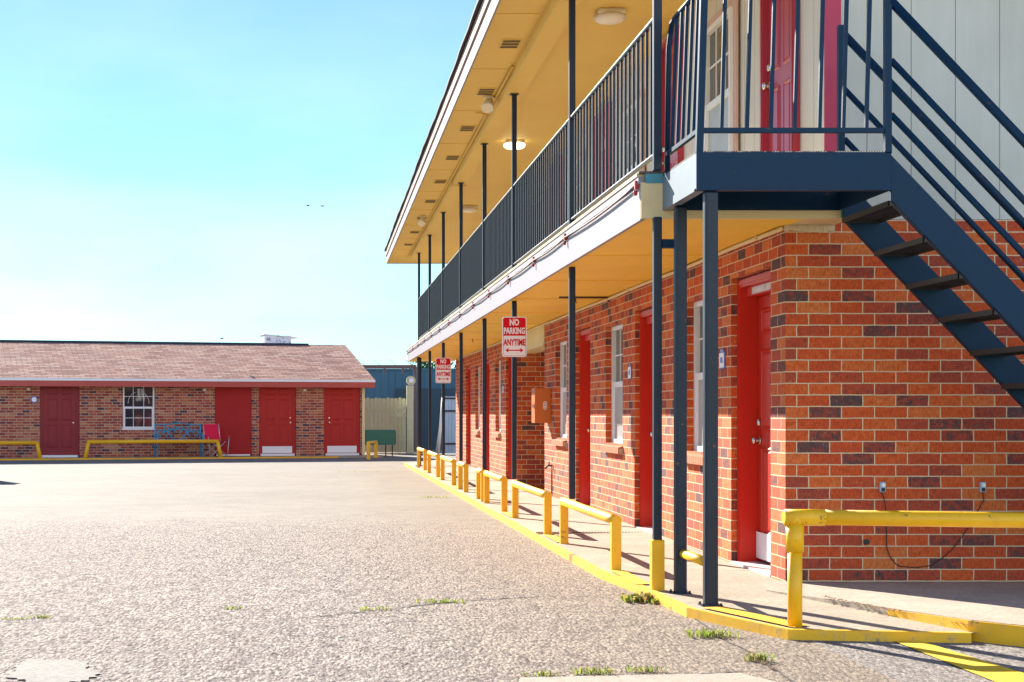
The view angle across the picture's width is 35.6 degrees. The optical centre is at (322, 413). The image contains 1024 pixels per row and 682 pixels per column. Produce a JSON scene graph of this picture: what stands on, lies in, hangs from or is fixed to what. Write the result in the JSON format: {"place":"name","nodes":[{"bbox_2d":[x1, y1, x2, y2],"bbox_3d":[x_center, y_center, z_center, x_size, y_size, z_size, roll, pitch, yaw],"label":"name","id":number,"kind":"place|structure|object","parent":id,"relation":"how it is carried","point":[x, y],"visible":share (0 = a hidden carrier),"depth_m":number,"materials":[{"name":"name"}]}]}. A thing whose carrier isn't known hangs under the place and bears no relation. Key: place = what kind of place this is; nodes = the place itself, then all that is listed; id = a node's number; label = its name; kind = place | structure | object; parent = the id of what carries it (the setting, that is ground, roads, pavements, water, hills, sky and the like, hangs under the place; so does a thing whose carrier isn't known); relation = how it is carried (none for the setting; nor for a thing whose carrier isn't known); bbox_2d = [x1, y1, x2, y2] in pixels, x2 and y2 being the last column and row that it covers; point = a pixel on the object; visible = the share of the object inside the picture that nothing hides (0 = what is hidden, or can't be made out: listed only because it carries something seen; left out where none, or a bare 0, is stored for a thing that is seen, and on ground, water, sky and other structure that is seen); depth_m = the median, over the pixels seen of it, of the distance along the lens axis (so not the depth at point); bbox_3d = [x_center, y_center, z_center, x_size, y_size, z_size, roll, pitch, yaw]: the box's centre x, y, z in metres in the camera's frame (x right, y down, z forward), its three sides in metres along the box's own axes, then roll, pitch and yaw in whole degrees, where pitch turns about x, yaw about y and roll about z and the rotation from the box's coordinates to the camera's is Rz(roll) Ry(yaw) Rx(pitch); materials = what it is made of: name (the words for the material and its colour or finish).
{"place":"outdoors","nodes":[
{"label":"outdoors","id":0,"kind":"place"},
{"bbox_2d":[0,0,476,368],"label":"sky","id":1,"kind":"structure","parent":0,"point":[162,162],"materials":[{"name":"blue"}]},
{"bbox_2d":[365,430,395,455],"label":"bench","id":2,"kind":"object","parent":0,"point":[385,437],"visible":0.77,"depth_m":47.78,"materials":[{"name":"paint"}]},
{"bbox_2d":[0,450,1023,681],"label":"ground","id":3,"kind":"structure","parent":0,"point":[276,567],"depth_m":10.75,"materials":[{"name":"asphalt"}]},
{"bbox_2d":[30,614,50,617],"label":"weed tuft","id":4,"kind":"object","parent":3,"relation":"on","point":[42,616],"visible":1,"depth_m":9.38,"materials":[{"name":"green plant"}]},
{"bbox_2d":[5,658,98,681],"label":"white patch","id":5,"kind":"object","parent":3,"relation":"on","point":[52,670],"visible":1,"depth_m":7.36,"materials":[{"name":"paint"}]},
{"bbox_2d":[0,456,337,459],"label":"bungalow kerb","id":6,"kind":"structure","parent":3,"relation":"on","point":[170,458],"depth_m":44.97,"materials":[{"name":"yellow paint"}]},
{"bbox_2d":[0,340,374,457],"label":"brick bungalow","id":7,"kind":"object","parent":3,"relation":"on","point":[254,399],"visible":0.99,"depth_m":46.59,"materials":[{"name":"red"}]},
{"bbox_2d":[31,396,37,402],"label":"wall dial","id":8,"kind":"object","parent":7,"relation":"attached to","point":[34,399],"depth_m":45.07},
{"bbox_2d":[40,386,78,457],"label":"door","id":9,"kind":"structure","parent":7,"relation":"in","point":[59,405],"depth_m":45.36,"materials":[{"name":"red paint"}]},
{"bbox_2d":[122,387,153,429],"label":"window","id":10,"kind":"structure","parent":7,"relation":"in","point":[138,402],"depth_m":45.96,"materials":[{"name":"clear glass"}]},
{"bbox_2d":[215,387,250,455],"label":"blank door","id":11,"kind":"structure","parent":7,"relation":"in","point":[232,404],"depth_m":46.66,"materials":[{"name":"wood"}]},
{"bbox_2d":[259,387,294,455],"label":"door","id":12,"kind":"structure","parent":7,"relation":"in","point":[276,404],"depth_m":47.04,"materials":[{"name":"red paint"}]},
{"bbox_2d":[259,334,296,342],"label":"roof cooler","id":13,"kind":"object","parent":7,"relation":"on","point":[267,338],"visible":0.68,"depth_m":50.65,"materials":[{"name":"metal"}]},
{"bbox_2d":[324,388,359,454],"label":"door","id":14,"kind":"structure","parent":7,"relation":"in","point":[341,405],"depth_m":47.56,"materials":[{"name":"red paint"}]},
{"bbox_2d":[0,455,382,458],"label":"bungalow walk","id":15,"kind":"structure","parent":3,"relation":"on","point":[353,456],"depth_m":46.24,"materials":[{"name":"concrete"}]},
{"bbox_2d":[0,441,41,457],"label":"long guard rail","id":16,"kind":"object","parent":15,"relation":"on","point":[36,444],"visible":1,"depth_m":44.02,"materials":[{"name":"yellow paint"}]},
{"bbox_2d":[83,439,222,457],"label":"long guard rail","id":17,"kind":"object","parent":15,"relation":"on","point":[89,442],"visible":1,"depth_m":44.92,"materials":[{"name":"yellow paint"}]},
{"bbox_2d":[154,422,203,456],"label":"garden bench","id":18,"kind":"object","parent":15,"relation":"on","point":[186,432],"visible":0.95,"depth_m":45.85,"materials":[{"name":"blue paint"}]},
{"bbox_2d":[201,424,228,456],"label":"camp chair","id":19,"kind":"object","parent":15,"relation":"on","point":[211,431],"visible":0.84,"depth_m":46.20,"materials":[{"name":"red fabric"}]},
{"bbox_2d":[367,440,377,458],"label":"short guard frame","id":20,"kind":"object","parent":3,"relation":"on","point":[375,442],"visible":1,"depth_m":46.01,"materials":[{"name":"yellow paint"}]},
{"bbox_2d":[359,606,390,610],"bbox_3d":[0.330,1.203,9.753,0.204,0.030,0.098,0,0,-5],"label":"weed tuft","id":21,"kind":"object","parent":3,"relation":"on","point":[366,608],"visible":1,"depth_m":9.76,"materials":[{"name":"green plant"}]},
{"bbox_2d":[365,397,405,451],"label":"picket fence","id":22,"kind":"object","parent":3,"relation":"on","point":[380,414],"visible":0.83,"depth_m":51.99,"materials":[{"name":"beige paint"}]},
{"bbox_2d":[358,359,415,450],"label":"carport beam","id":23,"kind":"structure","parent":3,"relation":"on","point":[392,366],"depth_m":54.96,"materials":[{"name":"metal"}]},
{"bbox_2d":[397,376,415,452],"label":"gate post","id":24,"kind":"object","parent":3,"relation":"on","point":[409,406],"visible":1,"depth_m":51.40,"materials":[{"name":"beige paint"}]},
{"bbox_2d":[365,369,455,449],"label":"blue shed","id":25,"kind":"structure","parent":3,"relation":"on","point":[391,383],"depth_m":56.99,"materials":[{"name":"metal"}]},
{"bbox_2d":[321,596,539,615],"bbox_3d":[0.681,1.214,10.014,1.804,0.003,0.135,0,0,-35],"label":"ground crack","id":26,"kind":"object","parent":3,"relation":"on","point":[420,604],"visible":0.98,"depth_m":9.97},
{"bbox_2d":[406,357,455,368],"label":"tree","id":27,"kind":"object","parent":3,"relation":"on","point":[425,363],"visible":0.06,"depth_m":60.53,"materials":[{"name":"green plant"}]},
{"bbox_2d":[435,399,441,453],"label":"leaning pipe","id":28,"kind":"object","parent":3,"relation":"on","point":[438,439],"visible":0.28,"depth_m":49.37,"materials":[{"name":"white plastic"}]},
{"bbox_2d":[415,597,463,603],"bbox_3d":[0.764,1.204,10.172,0.337,0.030,0.149,0,0,0],"label":"weed tuft","id":29,"kind":"object","parent":3,"relation":"on","point":[435,601],"visible":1,"depth_m":10.17,"materials":[{"name":"green plant"}]},
{"bbox_2d":[441,396,455,452],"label":"yard gate","id":30,"kind":"structure","parent":3,"relation":"on","point":[451,411],"depth_m":49.99,"materials":[{"name":"metal"}]},
{"bbox_2d":[523,670,558,676],"bbox_3d":[1.012,1.197,7.271,0.192,0.028,0.077,0,0,0],"label":"weed tuft","id":31,"kind":"object","parent":3,"relation":"on","point":[542,673],"visible":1,"depth_m":7.26,"materials":[{"name":"green plant"}]},
{"bbox_2d":[571,665,615,674],"bbox_3d":[1.256,1.191,7.327,0.220,0.039,0.104,0,0,0],"label":"weed tuft","id":32,"kind":"object","parent":3,"relation":"on","point":[599,671],"visible":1,"depth_m":7.33,"materials":[{"name":"green plant"}]},
{"bbox_2d":[620,591,656,602],"bbox_3d":[2.089,1.191,10.239,0.329,0.056,0.244,0,0,0],"label":"weed tuft","id":33,"kind":"object","parent":3,"relation":"on","point":[635,597],"visible":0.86,"depth_m":10.19,"materials":[{"name":"green plant"}]},
{"bbox_2d":[625,665,666,672],"bbox_3d":[1.520,1.195,7.385,0.212,0.032,0.091,0,0,7],"label":"weed tuft","id":34,"kind":"object","parent":3,"relation":"on","point":[639,668],"visible":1,"depth_m":7.39,"materials":[{"name":"green plant"}]},
{"bbox_2d":[519,673,774,681],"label":"concrete slab","id":35,"kind":"structure","parent":3,"relation":"on","point":[725,677],"depth_m":7.18,"materials":[{"name":"concrete"}]},
{"bbox_2d":[646,598,657,604],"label":"weed tuft","id":36,"kind":"object","parent":3,"relation":"on","point":[654,601],"visible":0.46,"depth_m":10.09,"materials":[{"name":"green plant"}]},
{"bbox_2d":[404,463,970,642],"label":"yellow kerb","id":37,"kind":"structure","parent":3,"relation":"on","point":[681,608],"depth_m":9.01,"materials":[{"name":"paint"}]},
{"bbox_2d":[424,470,807,626],"bbox_3d":[2.395,1.181,20.990,0.530,0.055,24.960,0,0,0],"label":"kerb paint","id":38,"kind":"object","parent":37,"relation":"on","point":[630,577],"visible":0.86,"depth_m":9.33,"materials":[{"name":"paint"}]},
{"bbox_2d":[407,458,975,632],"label":"walkway","id":39,"kind":"structure","parent":3,"relation":"on","point":[742,590],"depth_m":11.71,"materials":[{"name":"concrete"}]},
{"bbox_2d":[415,358,422,465],"bbox_3d":[2.245,-0.029,36.600,0.160,2.538,0.160,0,0,0],"label":"post","id":40,"kind":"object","parent":39,"relation":"on","point":[420,408],"depth_m":36.55,"materials":[{"name":"metal"}]},
{"bbox_2d":[417,447,426,470],"bbox_3d":[2.185,0.996,34.650,0.077,0.480,2.306,0,0,0],"label":"bollard frame","id":41,"kind":"object","parent":39,"relation":"on","point":[419,449],"visible":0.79,"depth_m":33.51,"materials":[{"name":"yellow paint"}]},
{"bbox_2d":[427,451,439,476],"bbox_3d":[2.185,0.992,31.025,0.077,0.472,2.556,0,0,0],"label":"bollard frame","id":42,"kind":"object","parent":39,"relation":"on","point":[431,453],"visible":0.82,"depth_m":30.42,"materials":[{"name":"yellow paint"}]},
{"bbox_2d":[440,455,455,485],"bbox_3d":[2.185,0.988,27.425,0.077,0.465,2.556,0,0,0],"label":"bollard frame","id":43,"kind":"object","parent":39,"relation":"on","point":[443,458],"visible":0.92,"depth_m":27.36,"materials":[{"name":"yellow paint"}]},
{"bbox_2d":[458,461,468,491],"bbox_3d":[2.185,0.985,24.475,0.077,0.458,1.056,0,0,0],"label":"bollard frame","id":44,"kind":"object","parent":39,"relation":"on","point":[463,476],"visible":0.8,"depth_m":24.00,"materials":[{"name":"yellow paint"}]},
{"bbox_2d":[476,468,485,501],"bbox_3d":[2.185,0.982,21.700,0.077,0.453,0.706,0,0,0],"label":"bollard frame","id":45,"kind":"object","parent":39,"relation":"on","point":[479,483],"visible":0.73,"depth_m":21.98,"materials":[{"name":"yellow paint"}]},
{"bbox_2d":[483,470,507,511],"bbox_3d":[2.185,0.980,19.950,0.077,0.449,2.106,0,0,0],"label":"bollard frame","id":46,"kind":"object","parent":39,"relation":"on","point":[488,475],"visible":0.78,"depth_m":19.14,"materials":[{"name":"yellow paint"}]},
{"bbox_2d":[511,480,551,534],"bbox_3d":[2.185,0.977,16.575,0.077,0.442,2.656,0,0,0],"label":"bollard frame","id":47,"kind":"object","parent":39,"relation":"on","point":[546,496],"visible":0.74,"depth_m":15.69,"materials":[{"name":"yellow paint"}]},
{"bbox_2d":[536,532,638,533],"bbox_3d":[2.630,1.169,15.450,1.060,0.018,0.136,0,0,0],"label":"joint","id":48,"kind":"object","parent":39,"relation":"on","point":[576,532],"visible":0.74,"depth_m":15.39,"materials":[{"name":"concrete"}]},
{"bbox_2d":[559,497,621,569],"bbox_3d":[2.185,0.973,12.995,0.077,0.435,2.596,0,0,0],"label":"bollard frame","id":49,"kind":"object","parent":39,"relation":"on","point":[613,520],"visible":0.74,"depth_m":12.27,"materials":[{"name":"yellow paint"}]},
{"bbox_2d":[650,0,664,590],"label":"balcony post","id":50,"kind":"object","parent":39,"relation":"on","point":[657,562],"visible":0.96,"depth_m":10.37,"materials":[{"name":"metal"}]},
{"bbox_2d":[662,0,1023,606],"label":"staircase","id":51,"kind":"structure","parent":39,"relation":"on","point":[710,184],"depth_m":9.52,"materials":[{"name":"blue metal"}]},
{"bbox_2d":[782,509,1023,627],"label":"corner guard rail","id":52,"kind":"object","parent":39,"relation":"on","point":[795,521],"visible":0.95,"depth_m":8.55,"materials":[{"name":"metal"}]},
{"bbox_2d":[384,0,1023,581],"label":"motel building","id":53,"kind":"structure","parent":3,"relation":"on","point":[852,374],"depth_m":11.89,"materials":[{"name":"brick"}]},
{"bbox_2d":[417,253,420,446],"bbox_3d":[2.210,-1.464,36.070,0.100,4.439,0.080,0,0,0],"label":"balcony post","id":54,"kind":"object","parent":53,"relation":"attached to","point":[418,357],"visible":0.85,"depth_m":36.04,"materials":[{"name":"metal"}]},
{"bbox_2d":[418,215,425,226],"bbox_3d":[1.908,-3.700,30.244,0.160,0.220,0.228,0,0,0],"label":"floodlight","id":55,"kind":"object","parent":53,"relation":"attached to","point":[421,222],"visible":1,"depth_m":30.19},
{"bbox_2d":[418,288,427,338],"bbox_3d":[2.210,-2.171,34.260,0.040,0.929,3.561,0,0,0],"label":"balcony railing","id":56,"kind":"object","parent":53,"relation":"attached to","point":[423,314],"visible":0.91,"depth_m":34.40,"materials":[{"name":"metal"}]},
{"bbox_2d":[427,235,431,449],"bbox_3d":[2.210,-1.464,32.450,0.100,4.439,0.080,0,0,0],"label":"balcony post","id":57,"kind":"object","parent":53,"relation":"attached to","point":[429,353],"visible":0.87,"depth_m":32.42,"materials":[{"name":"metal"}]},
{"bbox_2d":[429,271,441,330],"bbox_3d":[2.210,-2.171,30.625,0.040,0.929,3.591,0,0,0],"label":"balcony railing","id":58,"kind":"object","parent":53,"relation":"attached to","point":[435,285],"visible":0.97,"depth_m":30.47,"materials":[{"name":"metal"}]},
{"bbox_2d":[441,212,445,454],"bbox_3d":[2.210,-1.464,28.800,0.100,4.439,0.080,0,0,0],"label":"balcony post","id":59,"kind":"object","parent":53,"relation":"attached to","point":[443,344],"visible":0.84,"depth_m":28.77,"materials":[{"name":"metal"}]},
{"bbox_2d":[436,358,450,382],"bbox_3d":[2.206,-0.790,28.765,0.282,0.462,0.016,0,0,0],"label":"no parking sign","id":60,"kind":"object","parent":59,"relation":"attached to","point":[443,370],"visible":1,"depth_m":28.76,"materials":[{"name":"metal"}]},
{"bbox_2d":[442,251,458,319],"bbox_3d":[2.210,-2.171,26.965,0.040,0.929,3.611,0,0,0],"label":"balcony railing","id":61,"kind":"object","parent":53,"relation":"attached to","point":[451,286],"visible":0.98,"depth_m":26.96,"materials":[{"name":"metal"}]},
{"bbox_2d":[458,183,463,460],"bbox_3d":[2.210,-1.464,25.130,0.100,4.439,0.080,0,0,0],"label":"balcony post","id":62,"kind":"object","parent":53,"relation":"attached to","point":[460,336],"visible":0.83,"depth_m":25.10,"materials":[{"name":"metal"}]},
{"bbox_2d":[468,366,470,464],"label":"door","id":63,"kind":"structure","parent":53,"relation":"in","point":[469,368],"depth_m":34.99,"materials":[{"name":"red paint"}]},
{"bbox_2d":[463,205,477,212],"bbox_3d":[2.700,-3.752,28.900,0.296,0.114,0.296,0,0,0],"label":"ceiling lamp","id":64,"kind":"object","parent":53,"relation":"attached to","point":[470,208],"visible":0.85,"depth_m":28.77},
{"bbox_2d":[460,223,481,306],"bbox_3d":[2.210,-2.171,23.310,0.040,0.929,3.581,0,0,0],"label":"balcony railing","id":65,"kind":"object","parent":53,"relation":"attached to","point":[471,267],"visible":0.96,"depth_m":23.30,"materials":[{"name":"metal"}]},
{"bbox_2d":[473,367,479,434],"bbox_3d":[3.232,-0.275,32.425,0.190,1.400,1.006,0,0,0],"label":"window","id":66,"kind":"structure","parent":53,"relation":"in","point":[476,432],"depth_m":32.86,"materials":[{"name":"white glass"}]},
{"bbox_2d":[481,143,487,468],"bbox_3d":[2.210,-1.464,21.490,0.100,4.439,0.080,0,0,0],"label":"balcony post","id":67,"kind":"object","parent":53,"relation":"attached to","point":[484,323],"visible":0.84,"depth_m":21.46,"materials":[{"name":"metal"}]},
{"bbox_2d":[481,95,493,112],"bbox_3d":[1.978,-3.700,18.844,0.160,0.220,0.228,0,0,0],"label":"floodlight","id":68,"kind":"object","parent":53,"relation":"attached to","point":[487,105],"visible":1,"depth_m":18.79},
{"bbox_2d":[486,360,489,470],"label":"door","id":69,"kind":"structure","parent":53,"relation":"in","point":[488,362],"depth_m":31.14,"materials":[{"name":"red paint"}]},
{"bbox_2d":[492,360,500,437],"bbox_3d":[3.232,-0.275,28.635,0.190,1.400,0.926,0,0,0],"label":"window","id":70,"kind":"structure","parent":53,"relation":"in","point":[495,434],"depth_m":29.02,"materials":[{"name":"white glass"}]},
{"bbox_2d":[483,187,511,287],"bbox_3d":[2.210,-2.171,19.820,0.040,0.929,3.281,0,0,0],"label":"balcony railing","id":71,"kind":"object","parent":53,"relation":"attached to","point":[498,240],"visible":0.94,"depth_m":19.66,"materials":[{"name":"metal"}]},
{"bbox_2d":[508,357,511,478],"bbox_3d":[3.328,0.054,26.890,0.188,2.185,1.078,0,0,0],"label":"door","id":72,"kind":"structure","parent":53,"relation":"in","point":[509,358],"depth_m":27.37,"materials":[{"name":"red paint"}]},
{"bbox_2d":[510,93,518,478],"bbox_3d":[2.210,-1.464,18.150,0.100,4.439,0.080,0,0,0],"label":"balcony post","id":73,"kind":"object","parent":53,"relation":"attached to","point":[514,303],"visible":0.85,"depth_m":18.12,"materials":[{"name":"metal"}]},
{"bbox_2d":[502,317,526,356],"bbox_3d":[2.206,-0.885,18.114,0.282,0.462,0.016,0,0,0],"label":"no parking sign","id":74,"kind":"object","parent":73,"relation":"attached to","point":[514,336],"visible":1,"depth_m":18.11,"materials":[{"name":"metal"}]},
{"bbox_2d":[504,140,524,149],"bbox_3d":[2.680,-3.752,22.000,0.296,0.114,0.296,0,0,0],"label":"ceiling lamp","id":75,"kind":"object","parent":53,"relation":"attached to","point":[508,144],"visible":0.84,"depth_m":21.89,"materials":[{"name":"white"}]},
{"bbox_2d":[535,188,545,250],"bbox_3d":[3.435,-2.712,24.800,0.070,1.550,0.970,0,0,0],"label":"window","id":76,"kind":"structure","parent":53,"relation":"in","point":[544,188],"depth_m":24.32,"materials":[{"name":"glass"}]},
{"bbox_2d":[513,119,568,264],"bbox_3d":[2.210,-2.171,16.050,0.040,0.929,4.141,0,0,0],"label":"balcony railing","id":77,"kind":"object","parent":53,"relation":"attached to","point":[523,185],"visible":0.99,"depth_m":15.76,"materials":[{"name":"metal"}]},
{"bbox_2d":[531,388,550,422],"bbox_3d":[3.054,-0.115,22.146,0.274,0.490,0.347,0,0,0],"label":"call box","id":78,"kind":"object","parent":53,"relation":"attached to","point":[541,405],"visible":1,"depth_m":21.98,"materials":[{"name":"orange paint"}]},
{"bbox_2d":[545,461,552,492],"bbox_3d":[3.138,0.886,21.848,0.109,0.449,0.070,0,0,-25],"label":"hose tap","id":79,"kind":"object","parent":53,"relation":"attached to","point":[549,465],"visible":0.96,"depth_m":21.85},
{"bbox_2d":[549,155,562,239],"bbox_3d":[3.451,-2.665,23.225,0.106,2.145,0.946,0,0,0],"label":"door","id":80,"kind":"structure","parent":53,"relation":"in","point":[562,155],"depth_m":23.06,"materials":[{"name":"paint"}]},
{"bbox_2d":[551,341,566,445],"bbox_3d":[3.232,-0.275,21.085,0.190,1.400,1.026,0,0,0],"label":"window","id":81,"kind":"structure","parent":53,"relation":"in","point":[563,345],"depth_m":21.47,"materials":[{"name":"white glass"}]},
{"bbox_2d":[569,0,575,498],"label":"balcony post","id":82,"kind":"object","parent":53,"relation":"attached to","point":[572,56],"visible":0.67,"depth_m":13.92,"materials":[{"name":"metal"}]},
{"bbox_2d":[576,149,585,217],"bbox_3d":[3.435,-2.712,21.175,0.070,1.550,1.020,0,0,0],"label":"window","id":83,"kind":"structure","parent":53,"relation":"in","point":[582,149],"depth_m":20.86,"materials":[{"name":"glass"}]},
{"bbox_2d":[579,328,589,505],"bbox_3d":[3.354,0.080,19.310,0.335,2.235,1.078,0,0,0],"label":"door","id":84,"kind":"structure","parent":53,"relation":"in","point":[584,336],"depth_m":19.79,"materials":[{"name":"red paint"}]},
{"bbox_2d":[593,102,611,205],"bbox_3d":[3.451,-2.665,19.350,0.106,2.145,0.996,0,0,0],"label":"door","id":85,"kind":"structure","parent":53,"relation":"in","point":[608,102],"depth_m":19.28,"materials":[{"name":"paint"}]},
{"bbox_2d":[594,8,625,24],"bbox_3d":[2.720,-3.752,14.900,0.296,0.114,0.296,0,0,0],"label":"ceiling lamp","id":86,"kind":"object","parent":53,"relation":"attached to","point":[607,16],"visible":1,"depth_m":14.79,"materials":[{"name":"glass"}]},
{"bbox_2d":[571,19,651,220],"bbox_3d":[2.210,-2.171,12.175,0.040,0.929,3.491,0,0,0],"label":"balcony railing","id":87,"kind":"object","parent":53,"relation":"attached to","point":[596,92],"visible":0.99,"depth_m":11.79,"materials":[{"name":"metal"}]},
{"bbox_2d":[600,324,622,453],"bbox_3d":[3.232,-0.275,17.250,0.190,1.400,1.056,0,0,0],"label":"window","id":88,"kind":"structure","parent":53,"relation":"in","point":[617,331],"depth_m":17.54,"materials":[{"name":"white glass"}]},
{"bbox_2d":[628,364,631,378],"bbox_3d":[3.183,-0.438,16.320,0.015,0.155,0.156,0,0,0],"label":"number plaque","id":89,"kind":"object","parent":53,"relation":"attached to","point":[630,372],"visible":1,"depth_m":16.28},
{"bbox_2d":[623,88,644,182],"bbox_3d":[3.435,-2.712,17.390,0.070,1.550,1.050,0,0,0],"label":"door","id":90,"kind":"structure","parent":53,"relation":"in","point":[643,169],"depth_m":17.33,"materials":[{"name":"glass"}]},
{"bbox_2d":[635,308,651,532],"bbox_3d":[3.354,0.080,15.540,0.335,2.235,1.078,0,0,0],"label":"door","id":91,"kind":"structure","parent":53,"relation":"in","point":[645,316],"depth_m":16.02,"materials":[{"name":"red paint"}]},
{"bbox_2d":[661,25,683,170],"bbox_3d":[3.451,-2.665,15.585,0.106,2.145,0.926,0,0,0],"label":"door","id":92,"kind":"structure","parent":53,"relation":"in","point":[677,157],"depth_m":15.63,"materials":[{"name":"paint"}]},
{"bbox_2d":[687,300,702,464],"bbox_3d":[3.232,-0.275,13.385,0.190,1.400,0.926,0,0,0],"label":"window","id":93,"kind":"structure","parent":53,"relation":"in","point":[697,459],"depth_m":13.75,"materials":[{"name":"white glass"}]},
{"bbox_2d":[704,0,737,151],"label":"window","id":94,"kind":"structure","parent":53,"relation":"in","point":[719,142],"depth_m":13.56,"materials":[{"name":"white glass"}]},
{"bbox_2d":[719,349,724,368],"bbox_3d":[3.183,-0.438,12.550,0.015,0.155,0.156,0,0,0],"label":"number plaque","id":95,"kind":"object","parent":53,"relation":"attached to","point":[722,359],"visible":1,"depth_m":12.53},
{"bbox_2d":[731,270,770,576],"bbox_3d":[3.347,0.104,11.760,0.350,2.285,1.100,0,0,0],"label":"door","id":96,"kind":"structure","parent":53,"relation":"in","point":[753,292],"depth_m":12.24,"materials":[{"name":"red paint"}]},
{"bbox_2d":[760,0,799,151],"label":"door","id":97,"kind":"structure","parent":53,"relation":"in","point":[785,9],"depth_m":11.92,"materials":[{"name":"paint"}]},
{"bbox_2d":[879,482,885,491],"bbox_3d":[3.855,0.505,10.839,0.040,0.070,0.039,0,0,0],"label":"wall outlet","id":98,"kind":"object","parent":53,"relation":"attached to","point":[882,486],"depth_m":10.83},
{"bbox_2d":[881,492,983,567],"bbox_3d":[4.204,0.801,10.848,0.710,0.522,0.006,0,0,0],"label":"cable","id":99,"kind":"object","parent":53,"relation":"attached to","point":[938,560],"visible":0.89,"depth_m":10.85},
{"bbox_2d":[979,482,985,491],"bbox_3d":[4.545,0.505,10.839,0.040,0.070,0.039,0,0,0],"label":"wall outlet","id":100,"kind":"object","parent":53,"relation":"attached to","point":[982,486],"depth_m":10.83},
{"bbox_2d":[683,627,738,637],"bbox_3d":[2.107,1.187,8.568,0.301,0.054,0.154,0,0,0],"label":"weed tuft","id":101,"kind":"object","parent":3,"relation":"on","point":[712,632],"visible":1,"depth_m":8.55,"materials":[{"name":"green plant"}]},
{"bbox_2d":[693,618,794,681],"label":"ground crack","id":102,"kind":"object","parent":3,"relation":"on","point":[786,677],"visible":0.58,"depth_m":8.06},
{"bbox_2d":[520,588,972,675],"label":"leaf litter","id":103,"kind":"object","parent":3,"relation":"on","point":[859,603],"visible":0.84,"depth_m":8.41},
{"bbox_2d":[742,651,775,661],"bbox_3d":[2.136,1.185,7.708,0.183,0.054,0.115,0,0,0],"label":"weed tuft","id":104,"kind":"object","parent":3,"relation":"on","point":[757,656],"visible":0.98,"depth_m":7.71,"materials":[{"name":"green plant"}]},
{"bbox_2d":[887,610,1023,646],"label":"raised kerb","id":105,"kind":"structure","parent":3,"relation":"on","point":[1001,634],"depth_m":8.37,"materials":[{"name":"yellow paint"}]},
{"bbox_2d":[896,641,1023,681],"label":"yellow line","id":106,"kind":"object","parent":3,"relation":"on","point":[992,671],"visible":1,"depth_m":7.60,"materials":[{"name":"paint"}]},
{"bbox_2d":[756,581,1023,625],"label":"raised pavement","id":107,"kind":"structure","parent":0,"point":[998,602],"depth_m":9.78,"materials":[{"name":"concrete"}]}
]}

